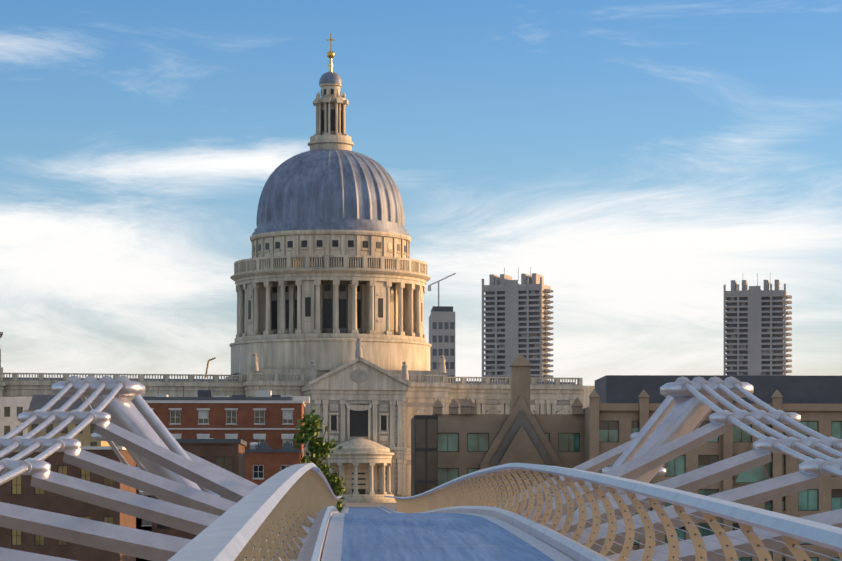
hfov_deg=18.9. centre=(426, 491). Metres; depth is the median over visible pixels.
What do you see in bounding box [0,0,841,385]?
sky
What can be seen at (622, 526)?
rail wires
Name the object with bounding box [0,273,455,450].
pale building
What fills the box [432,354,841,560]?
granite building
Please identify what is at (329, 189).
st pauls lead
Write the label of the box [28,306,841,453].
building roof
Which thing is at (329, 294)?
st pauls stone
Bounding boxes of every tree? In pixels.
[292,410,341,494]
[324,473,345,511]
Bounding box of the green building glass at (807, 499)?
[438,422,841,560]
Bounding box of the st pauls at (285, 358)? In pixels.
[0,83,594,502]
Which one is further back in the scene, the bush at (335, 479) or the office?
the office
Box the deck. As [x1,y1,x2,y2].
[341,507,553,560]
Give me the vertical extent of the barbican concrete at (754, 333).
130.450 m
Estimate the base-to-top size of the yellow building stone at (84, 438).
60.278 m
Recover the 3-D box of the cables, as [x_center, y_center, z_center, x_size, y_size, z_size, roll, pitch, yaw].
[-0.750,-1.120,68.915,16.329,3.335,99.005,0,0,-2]
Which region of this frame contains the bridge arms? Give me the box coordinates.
[0,376,841,560]
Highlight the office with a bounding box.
[429,311,454,380]
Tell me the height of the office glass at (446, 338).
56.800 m
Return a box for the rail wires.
[244,473,840,560]
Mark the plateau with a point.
(392, 506)
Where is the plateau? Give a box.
[136,503,396,560]
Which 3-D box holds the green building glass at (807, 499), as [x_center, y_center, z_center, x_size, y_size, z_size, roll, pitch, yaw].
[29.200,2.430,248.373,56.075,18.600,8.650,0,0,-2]
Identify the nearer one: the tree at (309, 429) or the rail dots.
the rail dots
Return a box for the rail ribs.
[234,469,841,560]
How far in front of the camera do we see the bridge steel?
29.46 m
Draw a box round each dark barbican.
[485,267,547,379]
[727,273,783,374]
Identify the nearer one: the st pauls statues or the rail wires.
the rail wires
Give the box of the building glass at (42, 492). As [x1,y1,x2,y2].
[12,466,112,544]
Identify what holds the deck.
attached to the bridge arms
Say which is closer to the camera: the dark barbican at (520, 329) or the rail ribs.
the rail ribs
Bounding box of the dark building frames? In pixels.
[12,386,841,560]
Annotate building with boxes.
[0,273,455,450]
[0,390,841,560]
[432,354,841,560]
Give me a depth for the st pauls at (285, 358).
577.99 m
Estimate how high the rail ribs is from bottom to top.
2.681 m
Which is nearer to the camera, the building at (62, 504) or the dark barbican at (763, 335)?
the building at (62, 504)
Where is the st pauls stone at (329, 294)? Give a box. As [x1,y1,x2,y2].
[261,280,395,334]
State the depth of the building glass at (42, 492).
198.78 m
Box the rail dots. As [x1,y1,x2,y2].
[239,473,805,560]
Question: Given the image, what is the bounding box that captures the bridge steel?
[168,463,841,560]
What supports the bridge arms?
on the pier
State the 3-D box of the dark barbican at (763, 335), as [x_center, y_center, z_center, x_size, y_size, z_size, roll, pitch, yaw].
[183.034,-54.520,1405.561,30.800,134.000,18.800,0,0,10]
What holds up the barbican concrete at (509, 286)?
on the ground
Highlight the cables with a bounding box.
[0,383,841,501]
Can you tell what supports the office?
on the plateau
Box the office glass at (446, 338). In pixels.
[433,322,453,380]
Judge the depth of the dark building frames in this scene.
243.93 m
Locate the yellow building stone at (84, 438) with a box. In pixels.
[24,357,215,445]
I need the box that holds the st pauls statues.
[2,338,569,463]
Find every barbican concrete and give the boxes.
[482,273,552,381]
[724,280,791,375]
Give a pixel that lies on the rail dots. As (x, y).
(527, 515)
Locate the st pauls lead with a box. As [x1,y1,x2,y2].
[5,72,574,383]

